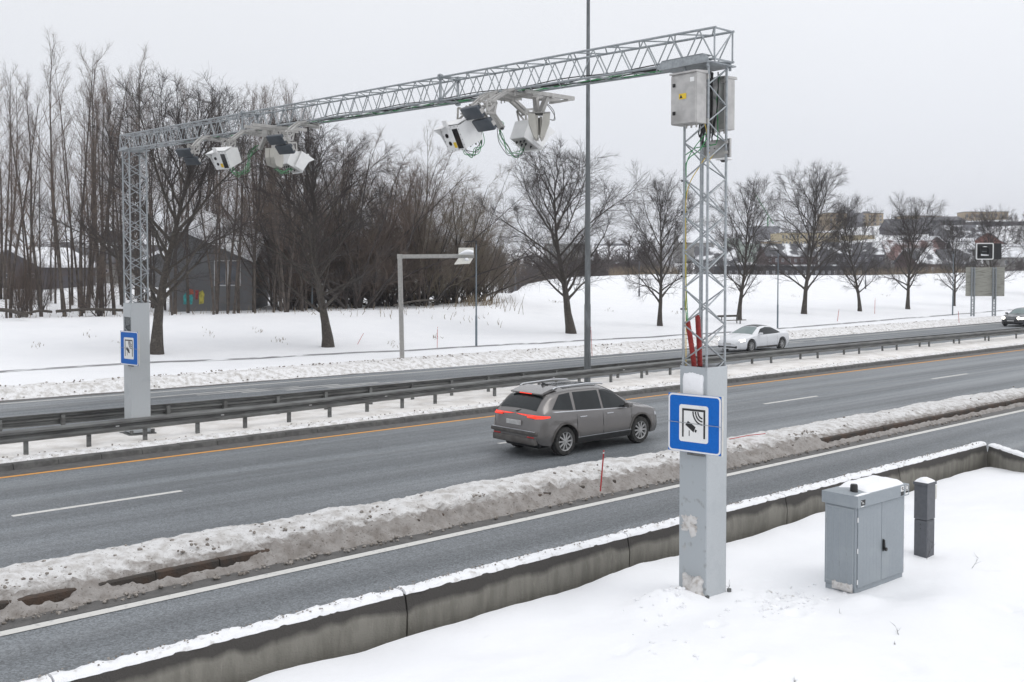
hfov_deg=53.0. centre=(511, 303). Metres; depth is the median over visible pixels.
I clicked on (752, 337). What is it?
moving car
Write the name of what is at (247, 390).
road marking
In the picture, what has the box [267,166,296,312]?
forest tree
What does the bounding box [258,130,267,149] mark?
cable tube
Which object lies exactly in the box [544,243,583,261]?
building
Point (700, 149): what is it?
cable bundle
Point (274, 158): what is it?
radar antenna
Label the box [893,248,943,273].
house
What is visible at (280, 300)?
forest tree
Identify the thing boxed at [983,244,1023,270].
house
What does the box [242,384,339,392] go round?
road marking
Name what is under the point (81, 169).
forest tree
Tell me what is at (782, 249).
house
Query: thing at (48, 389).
snow bank
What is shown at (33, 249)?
forest tree
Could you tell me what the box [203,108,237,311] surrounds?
forest tree
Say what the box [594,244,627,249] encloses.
building
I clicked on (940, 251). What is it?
house
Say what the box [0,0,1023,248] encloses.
sky
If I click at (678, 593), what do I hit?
snow lumps
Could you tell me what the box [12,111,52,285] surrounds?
forest tree
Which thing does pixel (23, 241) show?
forest tree
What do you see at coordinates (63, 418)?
guard rail
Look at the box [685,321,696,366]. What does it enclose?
corrugated conduit
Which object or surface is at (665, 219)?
park tree
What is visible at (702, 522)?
toll gantry
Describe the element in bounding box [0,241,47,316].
undergrowth sapling
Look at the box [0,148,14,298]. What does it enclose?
forest tree
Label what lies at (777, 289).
park lamp
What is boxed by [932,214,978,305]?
park tree
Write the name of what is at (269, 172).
forest tree
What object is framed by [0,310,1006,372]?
path
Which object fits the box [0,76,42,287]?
forest tree
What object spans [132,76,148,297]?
forest tree
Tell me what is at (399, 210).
thicket tree
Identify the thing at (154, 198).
forest tree
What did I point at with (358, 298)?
thicket tree
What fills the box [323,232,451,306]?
thicket tree
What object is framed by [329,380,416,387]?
road marking
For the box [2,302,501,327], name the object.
dry grass
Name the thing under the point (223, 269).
window
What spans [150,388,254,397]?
road marking
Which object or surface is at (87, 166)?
forest tree
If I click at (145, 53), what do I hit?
forest tree
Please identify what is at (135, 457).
road shoulder
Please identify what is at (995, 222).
building
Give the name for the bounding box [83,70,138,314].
forest tree
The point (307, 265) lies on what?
thicket tree
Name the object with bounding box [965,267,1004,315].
road sign back
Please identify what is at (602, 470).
snow pole
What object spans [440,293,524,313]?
reeds
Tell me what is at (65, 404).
road
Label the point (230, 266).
forest tree
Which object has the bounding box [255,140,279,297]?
forest tree
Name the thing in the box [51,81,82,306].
forest tree
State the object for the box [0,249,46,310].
undergrowth sapling
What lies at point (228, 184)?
forest tree
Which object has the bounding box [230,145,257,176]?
camera cable
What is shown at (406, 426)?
road marking
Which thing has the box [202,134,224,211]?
forest tree
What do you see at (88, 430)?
guard rail
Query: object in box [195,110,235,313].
forest tree
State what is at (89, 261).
forest tree
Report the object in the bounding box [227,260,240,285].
window
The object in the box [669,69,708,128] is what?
electrical cabinet
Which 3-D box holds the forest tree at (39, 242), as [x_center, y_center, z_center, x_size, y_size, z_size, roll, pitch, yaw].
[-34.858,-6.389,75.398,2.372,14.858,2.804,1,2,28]
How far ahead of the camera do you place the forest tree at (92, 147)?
78.61 m
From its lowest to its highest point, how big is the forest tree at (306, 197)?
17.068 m
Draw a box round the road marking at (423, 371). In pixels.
[3,323,998,403]
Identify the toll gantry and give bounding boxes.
[118,26,735,598]
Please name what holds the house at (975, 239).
on the snow ground at (948, 611)
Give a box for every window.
[214,260,225,285]
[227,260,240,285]
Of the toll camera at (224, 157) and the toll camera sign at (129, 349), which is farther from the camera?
the toll camera sign at (129, 349)
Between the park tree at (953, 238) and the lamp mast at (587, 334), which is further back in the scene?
the park tree at (953, 238)
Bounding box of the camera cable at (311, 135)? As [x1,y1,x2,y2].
[307,127,322,139]
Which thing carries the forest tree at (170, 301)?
on the snow ground at (948, 611)
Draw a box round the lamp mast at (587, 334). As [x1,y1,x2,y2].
[584,0,590,381]
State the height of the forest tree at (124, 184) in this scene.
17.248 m
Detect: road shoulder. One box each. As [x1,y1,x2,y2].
[0,322,1000,402]
[0,347,1023,476]
[0,406,1023,630]
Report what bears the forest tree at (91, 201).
on the snow ground at (948, 611)
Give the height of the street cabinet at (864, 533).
1.576 m
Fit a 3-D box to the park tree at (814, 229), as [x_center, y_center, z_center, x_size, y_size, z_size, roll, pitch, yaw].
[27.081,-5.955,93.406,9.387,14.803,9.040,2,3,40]
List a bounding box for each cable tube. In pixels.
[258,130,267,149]
[489,93,504,129]
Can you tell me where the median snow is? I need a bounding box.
[0,334,1023,457]
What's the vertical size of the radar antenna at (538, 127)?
0.724 m
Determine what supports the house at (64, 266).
on the snow ground at (948, 611)
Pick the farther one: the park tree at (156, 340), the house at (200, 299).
the house at (200, 299)
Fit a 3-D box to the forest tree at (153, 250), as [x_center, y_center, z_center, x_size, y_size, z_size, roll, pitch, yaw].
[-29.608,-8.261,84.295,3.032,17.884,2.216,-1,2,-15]
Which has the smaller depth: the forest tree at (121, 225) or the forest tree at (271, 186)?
the forest tree at (271, 186)
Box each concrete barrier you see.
[21,675,51,681]
[48,588,406,681]
[395,532,628,636]
[619,493,786,566]
[776,464,899,523]
[892,441,987,491]
[987,443,1023,471]
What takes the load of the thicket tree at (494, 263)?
on the snow ground at (948, 611)
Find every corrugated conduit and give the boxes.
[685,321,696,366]
[695,315,702,366]
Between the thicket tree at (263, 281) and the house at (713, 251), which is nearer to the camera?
the thicket tree at (263, 281)
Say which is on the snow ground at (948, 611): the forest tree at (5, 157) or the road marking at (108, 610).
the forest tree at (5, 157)
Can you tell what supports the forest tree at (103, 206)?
on the snow ground at (948, 611)
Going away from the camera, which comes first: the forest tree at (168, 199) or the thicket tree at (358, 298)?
the thicket tree at (358, 298)
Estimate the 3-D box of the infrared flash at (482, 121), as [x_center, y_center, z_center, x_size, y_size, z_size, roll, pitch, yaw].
[-0.137,-2.945,15.636,1.303,0.708,0.487,-2,3,-42]
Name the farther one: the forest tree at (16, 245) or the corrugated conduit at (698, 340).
the forest tree at (16, 245)
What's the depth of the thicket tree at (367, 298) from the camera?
87.17 m
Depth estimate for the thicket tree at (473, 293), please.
92.98 m
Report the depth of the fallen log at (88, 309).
69.92 m
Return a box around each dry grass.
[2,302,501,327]
[33,294,889,346]
[605,265,989,275]
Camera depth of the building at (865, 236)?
499.18 m
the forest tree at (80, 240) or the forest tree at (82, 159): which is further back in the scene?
the forest tree at (82, 159)
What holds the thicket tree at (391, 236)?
on the snow ground at (948, 611)
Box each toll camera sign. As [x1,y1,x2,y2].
[120,331,139,366]
[667,392,723,456]
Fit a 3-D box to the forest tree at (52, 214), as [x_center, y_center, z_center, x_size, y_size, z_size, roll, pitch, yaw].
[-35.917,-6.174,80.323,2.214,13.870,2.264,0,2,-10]
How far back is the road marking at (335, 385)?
40.47 m
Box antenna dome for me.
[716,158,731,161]
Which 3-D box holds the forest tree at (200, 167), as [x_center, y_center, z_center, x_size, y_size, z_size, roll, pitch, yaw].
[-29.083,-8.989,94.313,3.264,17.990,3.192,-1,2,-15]
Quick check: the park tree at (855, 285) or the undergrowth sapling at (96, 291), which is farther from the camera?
the park tree at (855, 285)
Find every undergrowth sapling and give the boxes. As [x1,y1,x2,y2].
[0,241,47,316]
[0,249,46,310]
[1,258,45,317]
[17,248,65,309]
[60,236,123,316]
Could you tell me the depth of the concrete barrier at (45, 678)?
9.56 m
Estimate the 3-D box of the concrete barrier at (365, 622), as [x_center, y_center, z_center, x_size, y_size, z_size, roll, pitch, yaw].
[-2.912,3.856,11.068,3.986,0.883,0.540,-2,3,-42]
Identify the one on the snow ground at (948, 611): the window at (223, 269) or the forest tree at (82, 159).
the forest tree at (82, 159)
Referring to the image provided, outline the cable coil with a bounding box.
[686,71,719,154]
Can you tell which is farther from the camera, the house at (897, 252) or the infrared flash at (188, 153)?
the house at (897, 252)
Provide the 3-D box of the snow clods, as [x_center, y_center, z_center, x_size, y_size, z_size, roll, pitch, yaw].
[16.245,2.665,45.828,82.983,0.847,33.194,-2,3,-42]
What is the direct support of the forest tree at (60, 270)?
on the snow ground at (948, 611)
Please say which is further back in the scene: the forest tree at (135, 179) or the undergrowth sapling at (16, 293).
the forest tree at (135, 179)
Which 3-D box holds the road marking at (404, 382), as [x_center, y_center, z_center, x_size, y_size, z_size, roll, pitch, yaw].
[-4.064,3.197,41.940,4.200,0.001,0.250,-2,3,-42]
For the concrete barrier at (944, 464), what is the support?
on the road at (252, 485)
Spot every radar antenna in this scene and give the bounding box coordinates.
[244,123,306,167]
[514,89,574,141]
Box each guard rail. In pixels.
[0,327,1023,430]
[0,328,1023,454]
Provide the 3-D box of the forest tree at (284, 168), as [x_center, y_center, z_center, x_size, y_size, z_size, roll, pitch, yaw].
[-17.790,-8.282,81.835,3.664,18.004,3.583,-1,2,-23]
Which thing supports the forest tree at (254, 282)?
on the snow ground at (948, 611)
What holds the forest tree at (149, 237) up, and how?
on the snow ground at (948, 611)
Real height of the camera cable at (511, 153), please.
0.585 m
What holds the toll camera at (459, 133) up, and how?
attached to the toll gantry
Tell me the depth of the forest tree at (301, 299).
78.06 m
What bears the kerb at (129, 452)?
on the road at (252, 485)
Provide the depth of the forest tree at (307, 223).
79.22 m
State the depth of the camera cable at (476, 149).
15.68 m
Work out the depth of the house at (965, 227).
464.29 m
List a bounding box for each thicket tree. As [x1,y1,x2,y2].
[141,118,502,307]
[177,125,389,308]
[181,143,352,310]
[204,131,456,308]
[241,217,361,307]
[244,170,456,306]
[250,146,464,305]
[253,183,456,304]
[276,147,551,305]
[280,189,420,306]
[322,160,504,305]
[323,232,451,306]
[345,160,520,303]
[364,185,491,303]
[386,209,515,302]
[394,238,485,302]
[413,185,578,301]
[426,220,533,300]
[459,245,524,301]
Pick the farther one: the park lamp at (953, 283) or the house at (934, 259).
the house at (934, 259)
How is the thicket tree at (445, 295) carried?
on the snow ground at (948, 611)
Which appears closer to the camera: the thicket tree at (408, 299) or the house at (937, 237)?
the thicket tree at (408, 299)
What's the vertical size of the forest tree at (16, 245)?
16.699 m
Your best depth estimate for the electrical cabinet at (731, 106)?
13.29 m
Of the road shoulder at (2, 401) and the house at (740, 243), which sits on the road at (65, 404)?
the road shoulder at (2, 401)
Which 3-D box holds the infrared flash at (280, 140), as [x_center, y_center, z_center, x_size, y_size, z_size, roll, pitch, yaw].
[-4.226,-3.276,20.281,0.487,0.723,1.298,1,2,30]
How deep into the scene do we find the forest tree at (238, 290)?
74.62 m
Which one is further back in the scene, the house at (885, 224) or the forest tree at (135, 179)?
the house at (885, 224)
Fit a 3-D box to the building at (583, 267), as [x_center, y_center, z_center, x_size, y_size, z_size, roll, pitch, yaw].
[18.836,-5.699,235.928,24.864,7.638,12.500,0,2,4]
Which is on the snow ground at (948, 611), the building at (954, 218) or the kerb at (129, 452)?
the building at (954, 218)
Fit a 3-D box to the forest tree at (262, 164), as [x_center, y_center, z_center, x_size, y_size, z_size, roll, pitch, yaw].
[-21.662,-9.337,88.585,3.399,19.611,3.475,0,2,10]
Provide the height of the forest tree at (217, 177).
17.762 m
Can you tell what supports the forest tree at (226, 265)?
on the snow ground at (948, 611)
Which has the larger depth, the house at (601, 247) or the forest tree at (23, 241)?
the house at (601, 247)
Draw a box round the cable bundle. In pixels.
[680,125,711,320]
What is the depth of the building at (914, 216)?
698.20 m
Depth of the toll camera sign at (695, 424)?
12.99 m
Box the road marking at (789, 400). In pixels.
[764,396,816,403]
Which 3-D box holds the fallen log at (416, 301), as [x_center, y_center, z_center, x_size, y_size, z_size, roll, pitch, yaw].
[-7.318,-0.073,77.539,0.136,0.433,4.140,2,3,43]
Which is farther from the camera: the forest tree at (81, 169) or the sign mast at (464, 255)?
the forest tree at (81, 169)
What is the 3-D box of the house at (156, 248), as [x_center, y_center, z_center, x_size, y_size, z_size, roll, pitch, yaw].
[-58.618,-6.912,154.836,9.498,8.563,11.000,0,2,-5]
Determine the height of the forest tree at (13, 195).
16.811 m
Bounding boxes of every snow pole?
[600,450,604,490]
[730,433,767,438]
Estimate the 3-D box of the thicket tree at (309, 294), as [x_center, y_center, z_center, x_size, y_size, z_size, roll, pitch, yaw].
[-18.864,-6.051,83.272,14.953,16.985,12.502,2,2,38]
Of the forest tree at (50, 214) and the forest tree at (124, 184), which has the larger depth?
the forest tree at (50, 214)
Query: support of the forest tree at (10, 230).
on the snow ground at (948, 611)
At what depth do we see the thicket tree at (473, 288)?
91.16 m
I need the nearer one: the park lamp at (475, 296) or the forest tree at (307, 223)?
the park lamp at (475, 296)
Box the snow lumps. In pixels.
[623,583,846,659]
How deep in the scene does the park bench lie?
80.02 m
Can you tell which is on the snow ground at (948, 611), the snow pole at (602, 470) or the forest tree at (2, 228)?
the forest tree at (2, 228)
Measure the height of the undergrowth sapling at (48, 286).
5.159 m
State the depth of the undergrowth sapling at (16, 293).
71.07 m
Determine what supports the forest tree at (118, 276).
on the snow ground at (948, 611)
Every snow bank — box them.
[0,316,1001,400]
[0,388,1023,621]
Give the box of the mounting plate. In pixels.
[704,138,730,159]
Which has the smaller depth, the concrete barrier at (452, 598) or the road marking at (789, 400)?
the concrete barrier at (452, 598)
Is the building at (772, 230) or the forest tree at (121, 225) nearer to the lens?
the forest tree at (121, 225)
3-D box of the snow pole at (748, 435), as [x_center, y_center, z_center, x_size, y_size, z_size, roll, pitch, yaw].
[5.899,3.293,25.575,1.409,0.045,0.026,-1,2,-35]
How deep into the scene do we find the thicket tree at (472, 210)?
88.33 m
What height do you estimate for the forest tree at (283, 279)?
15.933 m
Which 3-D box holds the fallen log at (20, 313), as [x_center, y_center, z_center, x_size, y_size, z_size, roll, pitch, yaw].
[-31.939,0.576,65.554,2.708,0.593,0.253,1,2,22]
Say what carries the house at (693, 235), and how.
on the snow ground at (948, 611)
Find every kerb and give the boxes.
[0,344,1023,470]
[0,398,1023,609]
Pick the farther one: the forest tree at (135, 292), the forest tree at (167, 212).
the forest tree at (135, 292)
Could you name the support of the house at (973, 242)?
on the snow ground at (948, 611)
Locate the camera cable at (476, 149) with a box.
[463,132,484,157]
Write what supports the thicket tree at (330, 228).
on the snow ground at (948, 611)
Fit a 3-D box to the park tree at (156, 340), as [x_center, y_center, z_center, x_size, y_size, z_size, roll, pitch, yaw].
[-17.375,-4.607,50.455,12.360,14.967,11.385,1,2,20]
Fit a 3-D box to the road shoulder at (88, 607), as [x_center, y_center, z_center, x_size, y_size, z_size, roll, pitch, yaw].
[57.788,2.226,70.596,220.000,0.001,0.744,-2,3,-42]
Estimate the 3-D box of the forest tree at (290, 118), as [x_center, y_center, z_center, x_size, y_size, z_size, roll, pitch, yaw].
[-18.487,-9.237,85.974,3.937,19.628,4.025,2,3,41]
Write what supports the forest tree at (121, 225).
on the snow ground at (948, 611)
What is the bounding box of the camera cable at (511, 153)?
[497,122,524,157]
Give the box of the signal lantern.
[898,241,1014,259]
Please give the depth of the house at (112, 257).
121.60 m
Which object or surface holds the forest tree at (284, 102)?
on the snow ground at (948, 611)
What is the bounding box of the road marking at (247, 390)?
[198,386,298,394]
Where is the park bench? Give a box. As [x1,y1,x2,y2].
[717,315,745,323]
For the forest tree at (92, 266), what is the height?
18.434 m
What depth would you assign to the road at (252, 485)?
21.51 m
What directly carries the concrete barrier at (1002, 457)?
on the road at (252, 485)
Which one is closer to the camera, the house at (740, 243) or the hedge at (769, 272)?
the hedge at (769, 272)
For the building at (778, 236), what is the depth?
478.89 m
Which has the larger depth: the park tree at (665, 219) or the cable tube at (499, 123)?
the park tree at (665, 219)
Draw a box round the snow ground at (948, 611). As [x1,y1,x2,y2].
[0,219,1023,681]
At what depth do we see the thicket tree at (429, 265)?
83.25 m
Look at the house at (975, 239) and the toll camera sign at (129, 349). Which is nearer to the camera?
the toll camera sign at (129, 349)
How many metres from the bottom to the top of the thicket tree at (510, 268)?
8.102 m
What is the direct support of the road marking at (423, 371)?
on the road at (65, 404)
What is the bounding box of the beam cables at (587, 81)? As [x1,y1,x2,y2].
[182,63,661,142]
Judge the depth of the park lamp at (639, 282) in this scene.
107.94 m
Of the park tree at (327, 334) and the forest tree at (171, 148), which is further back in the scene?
the forest tree at (171, 148)
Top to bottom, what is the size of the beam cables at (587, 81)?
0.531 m
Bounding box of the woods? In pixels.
[7,211,1023,293]
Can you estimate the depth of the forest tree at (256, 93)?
86.35 m
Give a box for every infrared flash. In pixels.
[175,135,221,164]
[266,120,321,154]
[460,87,536,131]
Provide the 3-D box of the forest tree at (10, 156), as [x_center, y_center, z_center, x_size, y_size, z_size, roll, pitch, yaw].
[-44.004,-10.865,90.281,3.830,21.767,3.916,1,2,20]
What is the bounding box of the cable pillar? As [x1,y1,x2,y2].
[913,477,936,557]
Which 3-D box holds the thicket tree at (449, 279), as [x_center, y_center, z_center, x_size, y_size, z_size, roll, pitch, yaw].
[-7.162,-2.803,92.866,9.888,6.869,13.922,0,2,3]
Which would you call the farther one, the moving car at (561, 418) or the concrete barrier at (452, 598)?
the moving car at (561, 418)
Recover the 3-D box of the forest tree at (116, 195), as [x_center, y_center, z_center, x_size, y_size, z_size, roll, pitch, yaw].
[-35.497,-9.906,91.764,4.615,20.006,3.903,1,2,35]
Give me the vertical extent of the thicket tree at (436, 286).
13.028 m
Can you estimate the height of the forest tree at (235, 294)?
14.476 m
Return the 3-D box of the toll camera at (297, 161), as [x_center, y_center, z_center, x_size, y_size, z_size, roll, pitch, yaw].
[-5.058,-3.321,22.384,1.456,0.912,0.471,-2,3,-42]
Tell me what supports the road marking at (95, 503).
on the road at (252, 485)
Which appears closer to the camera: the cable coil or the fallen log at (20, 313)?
the cable coil
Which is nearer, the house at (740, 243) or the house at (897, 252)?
the house at (897, 252)
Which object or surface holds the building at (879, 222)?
on the snow ground at (948, 611)
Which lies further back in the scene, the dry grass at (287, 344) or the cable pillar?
the dry grass at (287, 344)
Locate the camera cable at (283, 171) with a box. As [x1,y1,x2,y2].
[274,167,292,174]
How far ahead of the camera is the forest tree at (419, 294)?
85.27 m
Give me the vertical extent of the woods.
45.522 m
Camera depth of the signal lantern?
63.90 m
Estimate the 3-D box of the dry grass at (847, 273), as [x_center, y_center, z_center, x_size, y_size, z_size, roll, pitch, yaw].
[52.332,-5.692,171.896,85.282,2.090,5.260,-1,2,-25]
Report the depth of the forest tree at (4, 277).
70.67 m
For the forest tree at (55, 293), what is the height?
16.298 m
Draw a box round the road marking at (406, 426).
[0,350,1018,477]
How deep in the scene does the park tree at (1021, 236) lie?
138.14 m
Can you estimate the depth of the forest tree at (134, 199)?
92.83 m
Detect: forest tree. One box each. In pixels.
[0,63,29,299]
[0,72,57,316]
[0,75,12,206]
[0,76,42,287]
[0,78,14,298]
[0,85,42,314]
[0,86,55,317]
[0,103,16,317]
[0,116,42,310]
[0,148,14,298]
[1,88,26,297]
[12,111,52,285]
[16,119,54,307]
[22,28,75,316]
[34,121,70,303]
[37,144,65,308]
[40,131,63,300]
[41,55,84,304]
[46,41,112,315]
[47,134,77,308]
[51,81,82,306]
[65,51,113,299]
[68,82,107,278]
[68,85,97,296]
[68,133,100,312]
[73,63,131,314]
[73,81,125,307]
[76,70,112,307]
[78,80,128,299]
[78,148,98,255]
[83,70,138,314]
[84,74,130,313]
[86,83,128,288]
[86,92,135,304]
[98,143,118,305]
[105,62,149,302]
[106,102,151,292]
[109,125,128,281]
[111,43,166,305]
[113,93,156,299]
[114,152,127,297]
[116,79,156,306]
[121,113,145,263]
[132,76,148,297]
[140,99,160,302]
[140,99,160,307]
[141,89,169,307]
[144,141,177,314]
[153,76,205,313]
[153,96,184,309]
[160,138,176,231]
[163,70,189,221]
[169,97,209,312]
[186,109,219,314]
[187,115,202,208]
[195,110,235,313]
[197,92,229,216]
[201,113,223,212]
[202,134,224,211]
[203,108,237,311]
[206,124,227,213]
[206,143,238,313]
[215,127,238,205]
[221,85,256,312]
[223,96,265,312]
[229,124,254,313]
[230,96,254,224]
[233,81,269,283]
[239,83,289,311]
[240,140,268,312]
[243,77,286,309]
[249,82,272,303]
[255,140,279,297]
[258,105,283,293]
[259,87,300,310]
[260,94,288,311]
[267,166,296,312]
[272,91,308,297]
[276,77,289,191]
[276,137,308,310]
[278,105,319,311]
[282,78,305,290]
[287,93,328,310]
[288,97,324,310]
[413,120,444,306]
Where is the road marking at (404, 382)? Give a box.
[367,378,448,385]
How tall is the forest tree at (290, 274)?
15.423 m
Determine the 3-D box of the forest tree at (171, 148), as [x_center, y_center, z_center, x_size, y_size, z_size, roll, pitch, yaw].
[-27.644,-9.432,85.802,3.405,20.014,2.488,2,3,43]
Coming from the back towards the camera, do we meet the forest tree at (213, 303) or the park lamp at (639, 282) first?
the park lamp at (639, 282)
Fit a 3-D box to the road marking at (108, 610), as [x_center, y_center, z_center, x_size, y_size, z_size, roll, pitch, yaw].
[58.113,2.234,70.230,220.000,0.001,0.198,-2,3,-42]
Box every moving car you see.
[491,378,656,455]
[717,324,788,350]
[1001,307,1023,325]
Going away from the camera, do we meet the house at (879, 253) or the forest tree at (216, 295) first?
the forest tree at (216, 295)
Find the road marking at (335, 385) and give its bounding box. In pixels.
[290,382,378,389]
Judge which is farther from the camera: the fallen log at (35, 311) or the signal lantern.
the fallen log at (35, 311)
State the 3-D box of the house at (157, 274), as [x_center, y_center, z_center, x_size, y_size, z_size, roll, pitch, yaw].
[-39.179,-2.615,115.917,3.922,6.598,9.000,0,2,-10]
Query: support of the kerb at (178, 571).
on the road at (252, 485)
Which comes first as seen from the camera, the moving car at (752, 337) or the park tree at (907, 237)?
the moving car at (752, 337)
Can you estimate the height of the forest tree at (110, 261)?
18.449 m
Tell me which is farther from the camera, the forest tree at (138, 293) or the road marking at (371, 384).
the forest tree at (138, 293)
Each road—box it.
[0,322,1023,430]
[0,349,1023,681]
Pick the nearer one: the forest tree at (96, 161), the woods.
the forest tree at (96, 161)
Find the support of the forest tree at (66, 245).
on the snow ground at (948, 611)
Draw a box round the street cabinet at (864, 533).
[822,475,908,592]
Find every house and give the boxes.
[2,246,95,289]
[44,242,146,283]
[82,228,161,252]
[142,250,168,287]
[169,210,267,311]
[592,246,635,261]
[630,230,673,264]
[673,227,714,261]
[694,247,737,273]
[735,235,759,261]
[756,244,819,264]
[819,242,885,274]
[878,219,931,235]
[879,240,939,270]
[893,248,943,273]
[922,236,945,248]
[930,225,983,240]
[935,249,977,272]
[945,238,974,252]
[957,232,1004,243]
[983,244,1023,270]
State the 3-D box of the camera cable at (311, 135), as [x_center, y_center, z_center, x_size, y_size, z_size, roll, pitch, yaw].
[-3.932,-3.420,20.573,0.429,0.270,0.126,1,2,31]
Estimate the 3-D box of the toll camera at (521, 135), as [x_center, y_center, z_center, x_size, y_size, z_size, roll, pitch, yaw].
[0.058,-2.909,16.470,1.364,0.866,0.471,-2,3,-42]
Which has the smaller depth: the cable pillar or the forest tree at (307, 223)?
the cable pillar
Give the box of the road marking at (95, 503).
[11,490,181,516]
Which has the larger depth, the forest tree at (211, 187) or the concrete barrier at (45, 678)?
the forest tree at (211, 187)
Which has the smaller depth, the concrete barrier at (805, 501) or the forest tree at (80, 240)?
the concrete barrier at (805, 501)
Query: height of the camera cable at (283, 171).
0.204 m
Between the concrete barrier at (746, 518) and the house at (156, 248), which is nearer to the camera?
the concrete barrier at (746, 518)
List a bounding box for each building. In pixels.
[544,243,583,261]
[544,262,633,277]
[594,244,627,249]
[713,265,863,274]
[748,226,779,239]
[771,232,837,246]
[816,210,883,230]
[840,234,875,240]
[897,215,938,218]
[920,216,962,224]
[957,211,1008,220]
[966,221,1022,226]
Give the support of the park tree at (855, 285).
on the snow ground at (948, 611)
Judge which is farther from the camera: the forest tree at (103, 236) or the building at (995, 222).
the building at (995, 222)
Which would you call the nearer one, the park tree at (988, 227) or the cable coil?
the cable coil
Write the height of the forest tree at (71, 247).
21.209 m
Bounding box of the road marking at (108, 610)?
[0,409,1023,635]
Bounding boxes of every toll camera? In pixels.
[205,129,261,169]
[247,129,313,173]
[433,89,519,151]
[479,90,555,151]
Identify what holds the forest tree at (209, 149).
on the snow ground at (948, 611)
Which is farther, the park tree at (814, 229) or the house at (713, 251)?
the house at (713, 251)
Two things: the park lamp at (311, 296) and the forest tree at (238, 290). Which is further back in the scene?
the park lamp at (311, 296)
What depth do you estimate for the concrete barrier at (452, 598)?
13.30 m
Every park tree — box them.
[25,62,293,354]
[215,109,408,347]
[466,132,666,333]
[612,168,711,325]
[703,172,783,319]
[758,158,873,313]
[822,195,894,310]
[868,190,948,308]
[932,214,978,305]
[955,205,1023,298]
[1002,219,1023,276]
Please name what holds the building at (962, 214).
on the snow ground at (948, 611)
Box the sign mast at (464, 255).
[397,248,473,357]
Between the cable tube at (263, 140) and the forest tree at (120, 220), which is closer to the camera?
the cable tube at (263, 140)
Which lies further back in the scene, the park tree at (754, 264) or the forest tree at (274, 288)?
the park tree at (754, 264)
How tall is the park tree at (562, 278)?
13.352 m
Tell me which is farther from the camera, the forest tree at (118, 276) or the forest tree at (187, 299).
the forest tree at (118, 276)
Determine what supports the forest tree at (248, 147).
on the snow ground at (948, 611)
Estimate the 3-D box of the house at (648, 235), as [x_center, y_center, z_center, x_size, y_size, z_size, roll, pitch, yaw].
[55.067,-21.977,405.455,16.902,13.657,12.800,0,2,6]
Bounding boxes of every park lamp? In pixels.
[311,274,312,309]
[465,240,476,345]
[638,261,639,295]
[772,250,778,327]
[952,251,953,314]
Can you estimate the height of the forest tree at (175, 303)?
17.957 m
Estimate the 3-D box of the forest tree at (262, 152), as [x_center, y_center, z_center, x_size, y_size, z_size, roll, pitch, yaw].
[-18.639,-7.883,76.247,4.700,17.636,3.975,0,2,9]
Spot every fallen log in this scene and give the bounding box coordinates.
[0,308,28,317]
[26,310,51,313]
[56,308,122,312]
[393,299,435,305]
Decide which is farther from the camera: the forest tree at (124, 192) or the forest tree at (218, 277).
the forest tree at (124, 192)
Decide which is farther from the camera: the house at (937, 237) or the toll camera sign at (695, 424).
the house at (937, 237)
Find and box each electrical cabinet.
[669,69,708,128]
[700,76,736,133]
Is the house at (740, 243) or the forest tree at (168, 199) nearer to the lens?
the forest tree at (168, 199)
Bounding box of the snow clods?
[0,319,1018,679]

